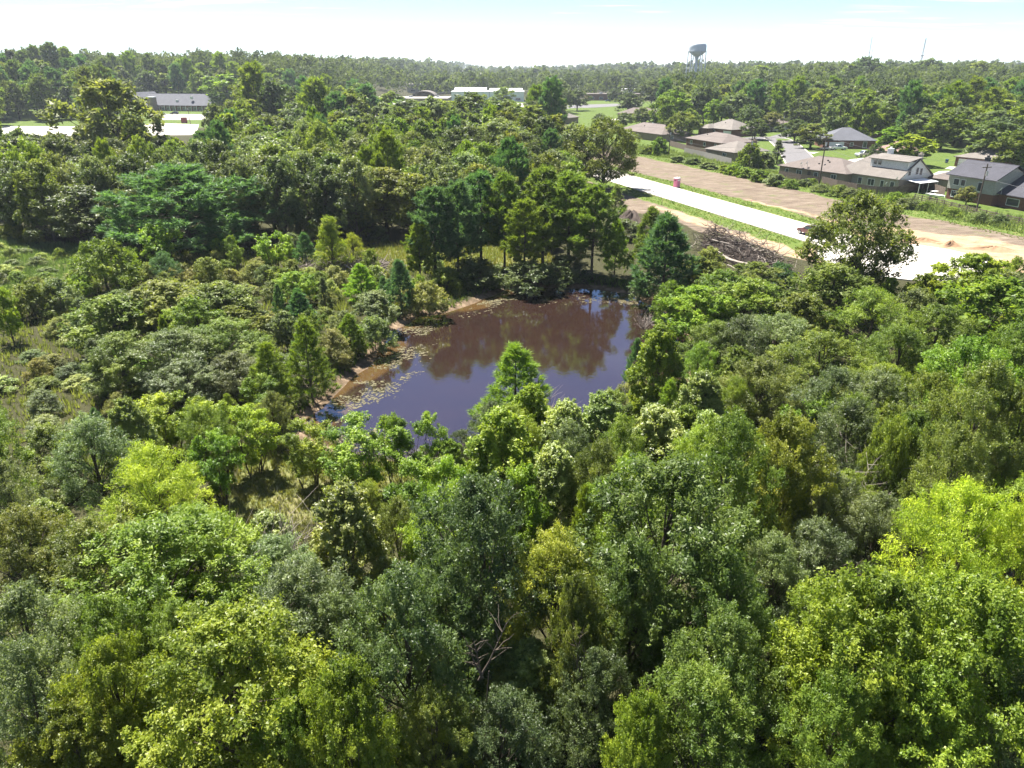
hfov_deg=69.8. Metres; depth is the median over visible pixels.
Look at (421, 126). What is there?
elm tree
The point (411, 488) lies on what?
sapling
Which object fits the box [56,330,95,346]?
shrub
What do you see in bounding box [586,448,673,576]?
elm tree
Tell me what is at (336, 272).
shrub
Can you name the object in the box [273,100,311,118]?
live oak tree
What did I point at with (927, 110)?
live oak tree
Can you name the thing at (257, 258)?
shrub
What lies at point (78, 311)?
shrub
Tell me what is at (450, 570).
live oak tree
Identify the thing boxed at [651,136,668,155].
shrub
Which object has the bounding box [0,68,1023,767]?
ground
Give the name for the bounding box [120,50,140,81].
pine tree
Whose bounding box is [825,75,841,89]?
pine tree
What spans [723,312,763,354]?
broadleaf tree
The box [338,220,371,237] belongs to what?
shrub
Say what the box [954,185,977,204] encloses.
maple tree
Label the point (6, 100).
pine tree
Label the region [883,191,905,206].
shrub
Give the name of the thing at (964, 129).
oak tree
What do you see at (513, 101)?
elm tree
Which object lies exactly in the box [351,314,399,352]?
shrub
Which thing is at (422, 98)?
building
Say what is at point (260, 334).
oak tree
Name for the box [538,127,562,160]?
pine tree
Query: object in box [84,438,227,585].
feathery tree
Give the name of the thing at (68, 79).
elm tree
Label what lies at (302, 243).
young pine
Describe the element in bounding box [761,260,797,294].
shrub
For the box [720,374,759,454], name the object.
feathery tree
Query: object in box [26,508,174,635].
broadleaf tree
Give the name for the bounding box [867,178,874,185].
window
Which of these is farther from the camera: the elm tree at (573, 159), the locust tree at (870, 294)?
the elm tree at (573, 159)
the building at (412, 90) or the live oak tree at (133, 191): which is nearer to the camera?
the live oak tree at (133, 191)
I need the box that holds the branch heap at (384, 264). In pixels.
[282,247,406,276]
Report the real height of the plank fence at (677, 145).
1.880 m
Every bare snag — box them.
[464,604,517,765]
[566,625,587,767]
[838,556,861,576]
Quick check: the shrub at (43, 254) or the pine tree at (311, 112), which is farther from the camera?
the pine tree at (311, 112)
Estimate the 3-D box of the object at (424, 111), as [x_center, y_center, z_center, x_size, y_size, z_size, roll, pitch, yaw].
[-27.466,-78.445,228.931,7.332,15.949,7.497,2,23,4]
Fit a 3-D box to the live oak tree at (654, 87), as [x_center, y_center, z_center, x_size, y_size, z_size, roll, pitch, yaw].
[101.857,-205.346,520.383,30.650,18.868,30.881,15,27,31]
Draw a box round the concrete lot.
[1,123,198,135]
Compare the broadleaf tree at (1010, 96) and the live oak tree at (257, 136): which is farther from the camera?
the broadleaf tree at (1010, 96)
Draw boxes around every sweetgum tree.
[0,747,24,767]
[13,496,83,585]
[99,395,170,495]
[113,498,169,590]
[140,460,194,528]
[237,508,302,576]
[297,476,399,631]
[386,607,438,680]
[414,455,455,505]
[434,437,465,466]
[450,403,558,557]
[464,634,578,766]
[510,382,556,449]
[513,439,598,564]
[532,398,598,477]
[576,389,623,481]
[620,402,689,512]
[625,320,687,418]
[657,403,701,464]
[667,368,730,434]
[671,409,732,482]
[671,459,723,560]
[714,344,754,415]
[868,276,900,328]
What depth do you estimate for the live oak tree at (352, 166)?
116.26 m
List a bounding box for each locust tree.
[148,250,183,276]
[810,284,932,364]
[864,474,1023,659]
[940,492,1023,677]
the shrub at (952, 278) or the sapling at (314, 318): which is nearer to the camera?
the sapling at (314, 318)
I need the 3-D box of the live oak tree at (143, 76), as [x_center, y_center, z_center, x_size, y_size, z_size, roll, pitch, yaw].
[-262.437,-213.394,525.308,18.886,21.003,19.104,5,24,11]
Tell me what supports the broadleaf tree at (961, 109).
on the ground at (776, 198)
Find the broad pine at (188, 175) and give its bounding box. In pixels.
[88,161,278,257]
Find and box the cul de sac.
[823,243,986,279]
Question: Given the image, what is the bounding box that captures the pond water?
[305,288,689,460]
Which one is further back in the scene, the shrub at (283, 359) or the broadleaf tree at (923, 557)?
the shrub at (283, 359)
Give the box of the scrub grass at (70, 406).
[0,244,507,470]
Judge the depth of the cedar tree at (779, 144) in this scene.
213.93 m
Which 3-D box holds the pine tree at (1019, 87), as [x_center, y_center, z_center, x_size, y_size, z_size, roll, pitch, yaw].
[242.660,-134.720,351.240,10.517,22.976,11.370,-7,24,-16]
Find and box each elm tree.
[0,97,6,117]
[0,285,23,343]
[0,408,35,480]
[0,460,46,515]
[4,135,45,226]
[17,77,48,116]
[43,504,272,694]
[56,293,156,356]
[60,66,78,86]
[60,590,175,724]
[61,70,74,101]
[76,96,114,117]
[148,71,163,92]
[163,277,185,307]
[183,71,212,93]
[191,62,213,87]
[197,73,238,109]
[212,111,243,138]
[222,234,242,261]
[234,108,254,128]
[243,120,273,135]
[249,142,302,189]
[272,68,291,85]
[272,270,319,301]
[273,129,299,146]
[294,115,330,149]
[299,118,342,157]
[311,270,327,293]
[328,121,356,154]
[344,87,360,111]
[350,83,359,88]
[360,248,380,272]
[365,132,406,172]
[371,120,402,135]
[376,90,405,106]
[377,114,398,122]
[387,98,402,104]
[394,117,413,135]
[403,164,434,176]
[408,119,442,144]
[439,108,463,133]
[463,141,505,168]
[480,114,502,142]
[489,87,516,102]
[500,98,517,104]
[505,103,523,111]
[511,104,550,124]
[553,151,585,172]
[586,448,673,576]
[655,89,693,121]
[655,403,788,594]
[679,108,701,129]
[703,99,730,123]
[720,91,740,118]
[739,83,752,122]
[742,65,776,76]
[765,665,913,767]
[766,326,877,422]
[848,88,876,108]
[868,103,902,137]
[870,367,972,475]
[875,126,908,143]
[899,90,937,128]
[916,110,978,149]
[921,84,938,93]
[970,99,1021,129]
[971,407,1023,497]
[987,652,1023,761]
[989,379,1023,448]
[1013,93,1023,105]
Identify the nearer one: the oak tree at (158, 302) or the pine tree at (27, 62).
the oak tree at (158, 302)
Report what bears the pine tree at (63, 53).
on the ground at (776, 198)
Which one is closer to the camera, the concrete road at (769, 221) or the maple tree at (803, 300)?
the maple tree at (803, 300)
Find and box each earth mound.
[619,209,647,229]
[912,237,941,242]
[939,240,962,247]
[955,245,1018,252]
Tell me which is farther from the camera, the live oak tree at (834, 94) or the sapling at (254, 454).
the live oak tree at (834, 94)
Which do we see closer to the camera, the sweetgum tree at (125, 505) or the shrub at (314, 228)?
the sweetgum tree at (125, 505)
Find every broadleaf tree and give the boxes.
[0,401,12,457]
[0,455,56,578]
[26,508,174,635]
[43,410,143,521]
[74,329,184,399]
[110,325,235,396]
[127,134,154,174]
[136,593,234,732]
[144,498,259,608]
[155,139,188,160]
[161,294,234,362]
[171,137,197,156]
[174,400,240,485]
[176,315,272,380]
[229,98,256,120]
[230,532,334,640]
[233,114,254,130]
[248,551,375,689]
[249,680,331,767]
[289,106,301,123]
[300,587,384,720]
[333,85,344,92]
[364,112,377,123]
[366,133,377,141]
[403,138,428,162]
[428,120,445,140]
[451,138,476,167]
[458,111,467,119]
[474,402,545,479]
[493,518,620,704]
[507,145,541,198]
[549,418,595,514]
[553,161,588,193]
[591,411,650,514]
[614,657,773,767]
[648,96,676,124]
[648,279,692,330]
[655,284,740,349]
[662,424,730,508]
[676,319,741,375]
[681,340,723,404]
[688,268,761,321]
[701,276,788,337]
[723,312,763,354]
[729,261,786,302]
[733,526,812,665]
[738,310,822,389]
[759,582,852,717]
[763,514,858,631]
[796,277,825,325]
[807,88,830,122]
[809,466,884,553]
[815,391,882,467]
[821,94,859,131]
[823,489,919,603]
[838,364,925,461]
[846,93,882,136]
[850,320,931,401]
[881,512,966,608]
[933,96,961,134]
[937,105,976,146]
[956,301,1000,337]
[970,267,998,285]
[980,103,1006,138]
[1001,90,1015,106]
[1004,255,1023,275]
[1006,103,1023,128]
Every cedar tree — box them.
[81,338,117,397]
[317,277,334,310]
[771,139,785,163]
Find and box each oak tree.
[0,61,13,76]
[0,125,34,147]
[0,135,88,165]
[0,159,57,227]
[0,160,54,239]
[0,187,12,219]
[0,502,104,632]
[0,574,111,766]
[0,630,115,767]
[3,48,23,64]
[5,80,32,119]
[10,156,79,241]
[25,131,90,173]
[26,182,132,241]
[29,133,44,138]
[34,59,55,74]
[35,61,62,90]
[40,151,65,192]
[46,161,96,236]
[52,86,75,118]
[64,144,93,161]
[66,153,123,225]
[67,160,80,170]
[69,119,86,146]
[89,154,128,202]
[90,151,163,223]
[94,136,136,153]
[102,146,123,154]
[105,289,122,296]
[106,239,123,261]
[108,174,179,230]
[108,278,220,337]
[114,66,137,86]
[116,70,129,98]
[119,68,135,88]
[119,113,151,136]
[133,70,158,92]
[139,142,164,165]
[140,358,227,411]
[145,146,183,216]
[146,133,175,162]
[149,158,204,241]
[150,73,177,93]
[153,270,176,294]
[173,138,220,163]
[174,279,269,334]
[191,138,238,194]
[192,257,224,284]
[200,103,223,135]
[200,162,237,218]
[201,349,267,401]
[207,157,266,241]
[213,68,226,91]
[225,77,257,108]
[228,154,282,222]
[229,133,241,142]
[233,135,252,157]
[236,122,269,142]
[236,131,288,159]
[237,134,303,188]
[238,98,266,117]
[243,153,303,228]
[246,330,276,357]
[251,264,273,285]
[253,389,296,445]
[254,112,280,130]
[255,154,309,233]
[258,77,290,118]
[270,309,298,352]
[272,119,294,133]
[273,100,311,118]
[277,79,288,86]
[277,86,295,113]
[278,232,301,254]
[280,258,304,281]
[284,117,327,151]
[286,150,320,219]
[287,87,310,104]
[293,111,306,122]
[293,141,345,199]
[297,72,310,78]
[300,163,351,227]
[308,151,361,231]
[311,556,481,767]
[323,154,383,239]
[327,110,349,128]
[328,310,357,333]
[331,117,353,138]
[333,92,373,113]
[333,133,373,178]
[334,167,414,234]
[339,106,359,116]
[343,114,361,147]
[347,122,377,158]
[350,289,401,322]
[358,494,426,579]
[359,112,377,121]
[360,116,377,126]
[365,101,393,116]
[376,106,391,121]
[377,116,394,124]
[385,173,437,238]
[388,678,484,767]
[389,105,407,118]
[390,99,433,119]
[397,130,429,156]
[397,545,505,712]
[400,147,420,173]
[402,115,414,126]
[405,144,434,177]
[406,469,553,689]
[408,119,437,140]
[409,95,467,121]
[412,114,426,121]
[414,150,462,207]
[422,162,473,224]
[427,125,483,165]
[434,150,485,176]
[445,682,557,767]
[447,90,491,113]
[449,428,474,461]
[455,125,491,153]
[461,162,490,233]
[465,113,482,127]
[465,121,492,144]
[467,116,531,145]
[467,399,499,435]
[472,99,513,132]
[474,164,518,218]
[492,130,532,176]
[495,106,519,139]
[501,100,512,107]
[503,110,537,133]
[516,130,557,155]
[518,151,572,210]
[524,99,542,108]
[532,115,562,148]
[538,148,570,166]
[539,113,565,139]
[542,447,778,687]
[546,642,633,767]
[553,97,567,123]
[554,122,602,178]
[560,436,637,545]
[568,88,591,110]
[575,530,693,722]
[592,113,605,121]
[607,88,624,101]
[613,92,644,111]
[615,112,635,126]
[625,107,654,123]
[633,80,665,104]
[650,543,782,725]
[656,606,788,767]
[665,86,688,125]
[683,83,695,109]
[689,83,722,124]
[689,84,711,117]
[704,315,774,378]
[709,84,734,120]
[713,70,737,82]
[717,91,755,119]
[717,354,812,438]
[734,104,764,123]
[739,118,770,137]
[754,84,780,115]
[762,111,782,130]
[773,119,809,141]
[778,262,879,332]
[782,97,817,122]
[786,363,888,464]
[787,463,875,576]
[793,123,832,148]
[800,397,888,504]
[801,87,823,122]
[811,62,840,70]
[820,90,840,112]
[821,114,838,129]
[838,64,865,85]
[838,84,864,98]
[841,96,880,127]
[851,55,887,71]
[865,143,885,156]
[873,84,896,96]
[876,94,886,102]
[879,93,902,126]
[882,286,938,346]
[888,420,994,582]
[900,113,934,140]
[909,57,946,70]
[911,107,940,143]
[924,357,1023,523]
[925,101,939,111]
[949,662,1023,767]
[950,113,978,143]
[959,60,996,74]
[959,117,1023,154]
[965,109,1023,143]
[969,385,1023,512]
[985,269,1023,331]
[988,129,1023,165]
[988,305,1022,338]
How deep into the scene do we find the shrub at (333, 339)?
68.94 m
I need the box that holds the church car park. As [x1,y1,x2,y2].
[162,114,204,119]
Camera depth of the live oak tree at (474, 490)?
29.47 m
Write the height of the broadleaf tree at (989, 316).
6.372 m
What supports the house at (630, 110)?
on the ground at (776, 198)
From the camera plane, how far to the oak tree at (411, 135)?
154.39 m
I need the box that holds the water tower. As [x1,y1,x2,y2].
[685,38,706,77]
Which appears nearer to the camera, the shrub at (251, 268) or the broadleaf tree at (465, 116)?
the shrub at (251, 268)
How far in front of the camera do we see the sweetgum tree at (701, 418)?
44.76 m
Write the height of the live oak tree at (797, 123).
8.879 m
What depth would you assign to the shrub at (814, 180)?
175.66 m
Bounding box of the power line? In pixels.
[826,148,977,177]
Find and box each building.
[379,96,451,102]
[407,84,453,92]
[585,92,641,100]
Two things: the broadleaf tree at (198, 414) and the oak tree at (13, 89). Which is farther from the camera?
the oak tree at (13, 89)
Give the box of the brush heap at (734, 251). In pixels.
[687,220,802,283]
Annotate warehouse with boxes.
[451,87,523,101]
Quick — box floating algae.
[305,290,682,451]
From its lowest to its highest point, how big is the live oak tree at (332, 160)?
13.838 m
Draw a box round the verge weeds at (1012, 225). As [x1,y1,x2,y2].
[611,142,1023,232]
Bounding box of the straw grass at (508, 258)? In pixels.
[354,240,553,273]
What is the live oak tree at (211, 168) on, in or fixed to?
on the ground at (776, 198)
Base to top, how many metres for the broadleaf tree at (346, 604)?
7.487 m
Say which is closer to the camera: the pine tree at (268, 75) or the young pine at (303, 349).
the young pine at (303, 349)
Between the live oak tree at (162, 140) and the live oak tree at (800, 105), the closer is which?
the live oak tree at (162, 140)
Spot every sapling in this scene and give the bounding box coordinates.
[64,274,93,296]
[116,245,142,262]
[122,252,138,275]
[134,354,159,378]
[134,390,206,454]
[138,220,184,269]
[174,400,232,450]
[187,426,246,507]
[210,238,223,253]
[218,259,235,274]
[220,403,280,477]
[225,243,244,268]
[238,370,290,422]
[240,402,269,439]
[251,230,293,271]
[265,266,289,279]
[277,417,337,488]
[298,308,328,346]
[317,410,409,489]
[366,412,408,482]
[383,454,444,539]
[397,410,447,462]
[411,274,424,290]
[414,454,468,526]
[489,460,558,578]
[778,389,850,460]
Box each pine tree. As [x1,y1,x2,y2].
[0,52,6,62]
[0,65,14,114]
[0,73,11,120]
[0,80,4,110]
[0,121,6,139]
[4,58,26,107]
[14,48,28,63]
[17,64,43,110]
[20,59,39,81]
[23,72,56,111]
[24,44,43,60]
[38,41,64,70]
[42,66,68,117]
[56,45,73,61]
[58,58,77,74]
[70,78,89,106]
[71,65,104,112]
[72,55,84,65]
[74,53,87,61]
[90,62,114,104]
[91,136,118,163]
[94,56,114,70]
[106,52,119,70]
[109,67,121,88]
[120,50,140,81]
[121,117,145,140]
[141,52,158,71]
[150,60,168,84]
[166,62,186,91]
[166,70,184,93]
[177,56,193,93]
[188,129,209,153]
[203,118,236,159]
[210,50,226,74]
[219,108,241,127]
[225,61,239,80]
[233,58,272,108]
[263,72,274,81]
[264,64,273,74]
[281,68,296,86]
[295,75,306,92]
[295,75,332,116]
[295,86,315,107]
[306,105,320,119]
[313,113,329,127]
[320,73,335,90]
[323,91,350,113]
[345,78,362,88]
[355,143,377,225]
[356,82,379,115]
[367,128,404,225]
[400,223,437,282]
[406,185,464,270]
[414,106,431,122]
[433,177,486,271]
[446,113,461,139]
[455,168,509,256]
[478,171,525,271]
[482,102,498,118]
[489,136,528,207]
[499,196,552,283]
[518,163,572,263]
[524,82,542,105]
[538,75,566,120]
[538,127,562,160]
[539,169,596,253]
[565,182,626,280]
[655,77,671,107]
[732,81,745,93]
[743,78,767,116]
[767,79,789,113]
[786,74,809,109]
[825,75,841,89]
[854,75,868,88]
[895,78,928,130]
[933,88,957,101]
[936,79,973,111]
[958,75,987,107]
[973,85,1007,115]
[974,76,998,97]
[1002,76,1019,92]
[1011,78,1023,94]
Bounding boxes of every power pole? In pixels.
[818,136,827,183]
[975,164,991,211]
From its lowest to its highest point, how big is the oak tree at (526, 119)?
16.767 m
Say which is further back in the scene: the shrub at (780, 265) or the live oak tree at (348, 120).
the live oak tree at (348, 120)
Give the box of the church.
[128,91,224,110]
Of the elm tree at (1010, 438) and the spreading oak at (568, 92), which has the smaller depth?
the elm tree at (1010, 438)
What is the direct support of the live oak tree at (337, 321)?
on the ground at (776, 198)
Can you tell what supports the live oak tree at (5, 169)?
on the ground at (776, 198)
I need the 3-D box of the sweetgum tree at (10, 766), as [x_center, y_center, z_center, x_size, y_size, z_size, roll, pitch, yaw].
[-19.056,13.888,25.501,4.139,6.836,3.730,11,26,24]
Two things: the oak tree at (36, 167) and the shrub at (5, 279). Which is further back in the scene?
the oak tree at (36, 167)
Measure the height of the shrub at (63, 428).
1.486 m
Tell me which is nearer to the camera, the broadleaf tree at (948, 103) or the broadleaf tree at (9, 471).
the broadleaf tree at (9, 471)
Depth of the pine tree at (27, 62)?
399.85 m
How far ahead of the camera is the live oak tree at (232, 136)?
185.08 m
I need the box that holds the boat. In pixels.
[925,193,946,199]
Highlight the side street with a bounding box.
[747,137,811,162]
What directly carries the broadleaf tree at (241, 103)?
on the ground at (776, 198)
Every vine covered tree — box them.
[62,237,143,296]
[733,143,763,167]
[851,412,913,551]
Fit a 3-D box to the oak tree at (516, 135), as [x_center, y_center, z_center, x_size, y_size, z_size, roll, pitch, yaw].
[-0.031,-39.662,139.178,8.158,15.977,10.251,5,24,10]
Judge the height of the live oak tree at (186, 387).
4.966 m
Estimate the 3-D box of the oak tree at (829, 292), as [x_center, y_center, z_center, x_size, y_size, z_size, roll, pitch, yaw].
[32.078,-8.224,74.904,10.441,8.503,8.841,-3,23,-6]
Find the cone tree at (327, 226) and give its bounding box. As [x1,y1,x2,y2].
[313,215,354,268]
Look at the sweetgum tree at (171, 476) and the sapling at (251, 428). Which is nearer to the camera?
the sweetgum tree at (171, 476)
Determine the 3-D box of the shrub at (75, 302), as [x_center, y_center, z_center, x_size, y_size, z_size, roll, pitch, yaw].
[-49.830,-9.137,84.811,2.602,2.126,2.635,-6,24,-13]
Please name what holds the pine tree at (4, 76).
on the ground at (776, 198)
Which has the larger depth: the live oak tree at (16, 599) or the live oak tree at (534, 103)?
the live oak tree at (534, 103)
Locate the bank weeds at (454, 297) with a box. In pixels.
[249,273,721,475]
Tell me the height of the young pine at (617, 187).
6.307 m
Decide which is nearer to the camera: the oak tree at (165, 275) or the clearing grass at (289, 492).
the clearing grass at (289, 492)
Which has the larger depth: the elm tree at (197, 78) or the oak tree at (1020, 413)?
the elm tree at (197, 78)
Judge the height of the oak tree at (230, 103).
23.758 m
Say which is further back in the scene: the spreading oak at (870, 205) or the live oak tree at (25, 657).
the spreading oak at (870, 205)
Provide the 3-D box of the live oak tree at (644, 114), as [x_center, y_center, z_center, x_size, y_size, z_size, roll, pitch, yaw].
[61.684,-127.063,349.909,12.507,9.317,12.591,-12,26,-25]
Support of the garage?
on the ground at (776, 198)
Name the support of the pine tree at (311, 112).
on the ground at (776, 198)
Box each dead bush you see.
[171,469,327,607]
[521,382,582,408]
[631,309,654,329]
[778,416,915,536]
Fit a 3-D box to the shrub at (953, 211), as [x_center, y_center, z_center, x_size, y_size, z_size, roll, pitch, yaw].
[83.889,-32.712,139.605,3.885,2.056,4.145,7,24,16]
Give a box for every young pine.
[89,407,106,450]
[157,314,175,354]
[221,393,238,426]
[238,341,303,411]
[271,284,286,316]
[281,287,324,331]
[283,235,295,259]
[283,315,342,399]
[290,231,320,262]
[290,328,315,362]
[333,313,371,353]
[340,263,376,301]
[364,270,377,291]
[377,275,391,299]
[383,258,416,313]
[467,340,553,431]
[570,481,603,581]
[602,217,635,274]
[607,184,627,212]
[621,337,648,381]
[625,205,671,275]
[629,210,702,303]
[647,378,677,445]
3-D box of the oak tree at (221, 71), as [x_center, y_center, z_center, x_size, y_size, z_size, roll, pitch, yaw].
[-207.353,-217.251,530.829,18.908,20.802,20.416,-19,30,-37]
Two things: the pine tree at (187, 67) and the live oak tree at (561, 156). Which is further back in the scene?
the pine tree at (187, 67)
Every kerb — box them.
[593,170,974,275]
[744,137,812,162]
[818,244,986,280]
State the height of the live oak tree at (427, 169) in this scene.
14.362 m
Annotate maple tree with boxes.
[7,686,164,767]
[44,626,188,767]
[115,590,337,767]
[200,305,271,348]
[289,652,415,767]
[394,476,510,616]
[533,569,612,749]
[598,684,677,767]
[676,256,718,291]
[732,406,842,575]
[759,557,947,767]
[770,292,838,357]
[834,650,994,767]
[847,361,923,417]
[872,408,940,519]
[874,559,1023,767]
[885,133,938,156]
[888,302,986,393]
[898,273,957,327]
[910,334,1023,445]
[925,274,1023,353]
[929,252,1011,302]
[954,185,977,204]
[958,315,1023,437]
[981,468,1023,576]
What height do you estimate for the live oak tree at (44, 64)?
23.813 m
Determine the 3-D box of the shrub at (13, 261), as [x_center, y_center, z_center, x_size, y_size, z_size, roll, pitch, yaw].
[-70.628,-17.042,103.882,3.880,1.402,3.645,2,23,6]
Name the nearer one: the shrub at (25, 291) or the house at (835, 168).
the shrub at (25, 291)
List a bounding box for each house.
[564,113,577,123]
[617,107,658,118]
[619,122,691,141]
[685,132,757,147]
[698,119,755,136]
[704,139,769,161]
[777,156,852,181]
[814,127,876,148]
[846,147,949,193]
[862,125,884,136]
[869,141,918,154]
[946,155,1023,210]
[953,149,1014,165]
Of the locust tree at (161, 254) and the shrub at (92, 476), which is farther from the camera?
the locust tree at (161, 254)
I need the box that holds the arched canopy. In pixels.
[412,90,437,96]
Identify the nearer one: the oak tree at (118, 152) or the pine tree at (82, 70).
the oak tree at (118, 152)
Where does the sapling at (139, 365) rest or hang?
on the ground at (776, 198)
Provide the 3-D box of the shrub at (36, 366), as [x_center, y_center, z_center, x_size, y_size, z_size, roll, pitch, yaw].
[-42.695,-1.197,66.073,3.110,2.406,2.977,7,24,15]
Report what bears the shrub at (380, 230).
on the ground at (776, 198)
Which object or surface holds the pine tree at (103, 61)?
on the ground at (776, 198)
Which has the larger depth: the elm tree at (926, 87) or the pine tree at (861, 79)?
the pine tree at (861, 79)
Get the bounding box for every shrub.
[0,218,27,240]
[0,242,6,249]
[0,246,21,260]
[0,264,19,278]
[0,272,12,284]
[0,374,18,392]
[0,474,79,509]
[2,259,22,265]
[7,271,30,282]
[7,277,61,318]
[9,248,33,255]
[13,266,28,271]
[14,349,46,363]
[16,225,45,244]
[17,420,83,478]
[21,357,54,384]
[24,277,82,311]
[24,375,62,393]
[24,387,63,418]
[24,413,61,431]
[25,255,48,267]
[28,266,58,275]
[28,276,43,284]
[31,271,58,279]
[35,252,51,259]
[37,353,71,372]
[41,316,69,337]
[43,434,105,492]
[44,224,79,237]
[52,248,68,259]
[53,362,86,380]
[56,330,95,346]
[57,423,92,439]
[60,373,89,389]
[61,269,98,282]
[66,309,93,323]
[68,246,81,255]
[70,295,89,309]
[100,392,123,424]
[138,261,159,281]
[140,284,153,296]
[164,262,190,280]
[181,279,200,295]
[183,264,205,284]
[193,256,220,274]
[201,382,226,409]
[203,221,233,243]
[208,250,227,270]
[217,268,242,284]
[233,221,264,238]
[233,297,262,318]
[238,259,272,284]
[238,267,254,280]
[242,284,261,296]
[247,256,263,264]
[259,279,287,301]
[261,323,285,344]
[266,352,312,385]
[272,214,301,235]
[294,217,313,237]
[300,267,316,292]
[305,222,327,243]
[314,328,354,368]
[315,306,336,322]
[318,278,343,301]
[318,292,338,308]
[320,246,348,259]
[322,265,350,285]
[325,315,339,327]
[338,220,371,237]
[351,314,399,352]
[364,265,386,287]
[367,224,389,242]
[385,260,394,278]
[394,290,417,305]
[402,278,449,317]
[421,252,443,270]
[426,266,465,293]
[432,256,507,288]
[499,259,569,294]
[530,238,555,254]
[540,253,593,283]
[588,387,636,430]
[595,218,646,241]
[615,380,645,421]
[628,273,659,302]
[639,145,652,153]
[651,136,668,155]
[669,155,685,161]
[683,157,700,164]
[697,245,726,270]
[699,162,718,169]
[717,164,732,173]
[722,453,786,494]
[723,163,741,175]
[735,167,753,177]
[749,170,768,181]
[750,151,775,168]
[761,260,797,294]
[762,173,785,186]
[777,179,799,189]
[796,179,814,186]
[807,178,817,184]
[809,183,830,192]
[824,184,848,196]
[840,187,859,197]
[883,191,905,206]
[889,285,906,306]
[895,197,919,209]
[914,201,934,210]
[940,275,960,299]
[942,207,962,217]
[969,211,991,222]
[986,213,1010,225]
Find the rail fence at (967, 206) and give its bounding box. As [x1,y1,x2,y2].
[914,194,1023,223]
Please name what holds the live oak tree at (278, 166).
on the ground at (776, 198)
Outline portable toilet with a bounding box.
[673,177,680,187]
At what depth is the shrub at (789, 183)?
170.89 m
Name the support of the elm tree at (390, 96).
on the ground at (776, 198)
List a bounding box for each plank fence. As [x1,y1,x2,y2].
[670,140,705,151]
[684,148,731,163]
[779,171,820,181]
[821,176,896,194]
[897,183,922,192]
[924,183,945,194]
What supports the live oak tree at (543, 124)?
on the ground at (776, 198)
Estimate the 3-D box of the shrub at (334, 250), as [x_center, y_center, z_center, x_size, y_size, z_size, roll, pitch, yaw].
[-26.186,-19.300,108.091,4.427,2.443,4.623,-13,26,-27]
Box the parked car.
[796,225,821,235]
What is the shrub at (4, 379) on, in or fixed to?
on the ground at (776, 198)
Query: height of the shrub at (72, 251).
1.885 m
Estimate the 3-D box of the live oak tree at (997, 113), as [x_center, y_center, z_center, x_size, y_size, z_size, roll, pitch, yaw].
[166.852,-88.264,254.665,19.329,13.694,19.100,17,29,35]
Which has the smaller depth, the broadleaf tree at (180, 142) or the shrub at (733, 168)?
the broadleaf tree at (180, 142)
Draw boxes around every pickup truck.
[829,144,847,149]
[855,150,868,156]
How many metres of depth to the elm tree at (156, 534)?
31.92 m
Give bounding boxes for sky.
[0,0,1023,68]
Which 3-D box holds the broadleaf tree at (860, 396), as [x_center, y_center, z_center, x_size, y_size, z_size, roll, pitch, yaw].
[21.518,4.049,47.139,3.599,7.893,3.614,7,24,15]
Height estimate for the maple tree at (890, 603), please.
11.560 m
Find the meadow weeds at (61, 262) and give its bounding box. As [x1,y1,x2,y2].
[0,234,133,291]
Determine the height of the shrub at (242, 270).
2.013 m
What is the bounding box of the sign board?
[180,117,187,122]
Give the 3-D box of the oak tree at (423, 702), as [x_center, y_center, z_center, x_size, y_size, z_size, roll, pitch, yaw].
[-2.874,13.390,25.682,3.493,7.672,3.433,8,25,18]
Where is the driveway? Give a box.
[934,166,954,174]
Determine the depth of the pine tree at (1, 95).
360.17 m
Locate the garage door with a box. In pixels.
[829,142,843,145]
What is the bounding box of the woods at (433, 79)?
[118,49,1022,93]
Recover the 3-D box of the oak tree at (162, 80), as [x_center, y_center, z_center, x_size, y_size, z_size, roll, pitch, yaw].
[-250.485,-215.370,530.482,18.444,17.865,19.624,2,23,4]
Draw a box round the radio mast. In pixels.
[920,38,926,60]
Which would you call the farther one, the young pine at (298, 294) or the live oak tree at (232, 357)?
the young pine at (298, 294)
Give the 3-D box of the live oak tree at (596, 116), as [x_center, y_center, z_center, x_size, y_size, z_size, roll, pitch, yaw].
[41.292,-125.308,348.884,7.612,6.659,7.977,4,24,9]
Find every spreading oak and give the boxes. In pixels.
[32,74,165,162]
[535,78,576,105]
[561,115,642,183]
[664,111,703,136]
[793,188,919,299]
[799,81,839,121]
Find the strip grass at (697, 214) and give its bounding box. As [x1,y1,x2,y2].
[588,150,1023,243]
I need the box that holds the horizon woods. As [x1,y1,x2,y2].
[73,51,1023,76]
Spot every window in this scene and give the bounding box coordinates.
[857,177,862,183]
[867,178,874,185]
[950,190,956,196]
[953,178,959,185]
[960,179,965,186]
[976,182,981,191]
[1005,197,1019,206]
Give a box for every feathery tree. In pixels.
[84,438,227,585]
[340,232,364,262]
[354,477,391,527]
[395,686,491,767]
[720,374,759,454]
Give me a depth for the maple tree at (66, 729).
23.84 m
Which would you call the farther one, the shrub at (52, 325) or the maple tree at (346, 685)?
the shrub at (52, 325)
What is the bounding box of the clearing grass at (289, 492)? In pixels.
[200,438,494,544]
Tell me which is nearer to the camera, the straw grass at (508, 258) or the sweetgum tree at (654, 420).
the sweetgum tree at (654, 420)
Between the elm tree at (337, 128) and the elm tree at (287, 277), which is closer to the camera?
the elm tree at (287, 277)
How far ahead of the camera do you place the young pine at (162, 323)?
69.89 m
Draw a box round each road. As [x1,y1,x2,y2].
[566,104,636,107]
[600,169,867,246]
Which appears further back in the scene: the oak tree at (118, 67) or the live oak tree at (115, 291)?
the oak tree at (118, 67)
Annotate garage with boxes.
[759,119,791,130]

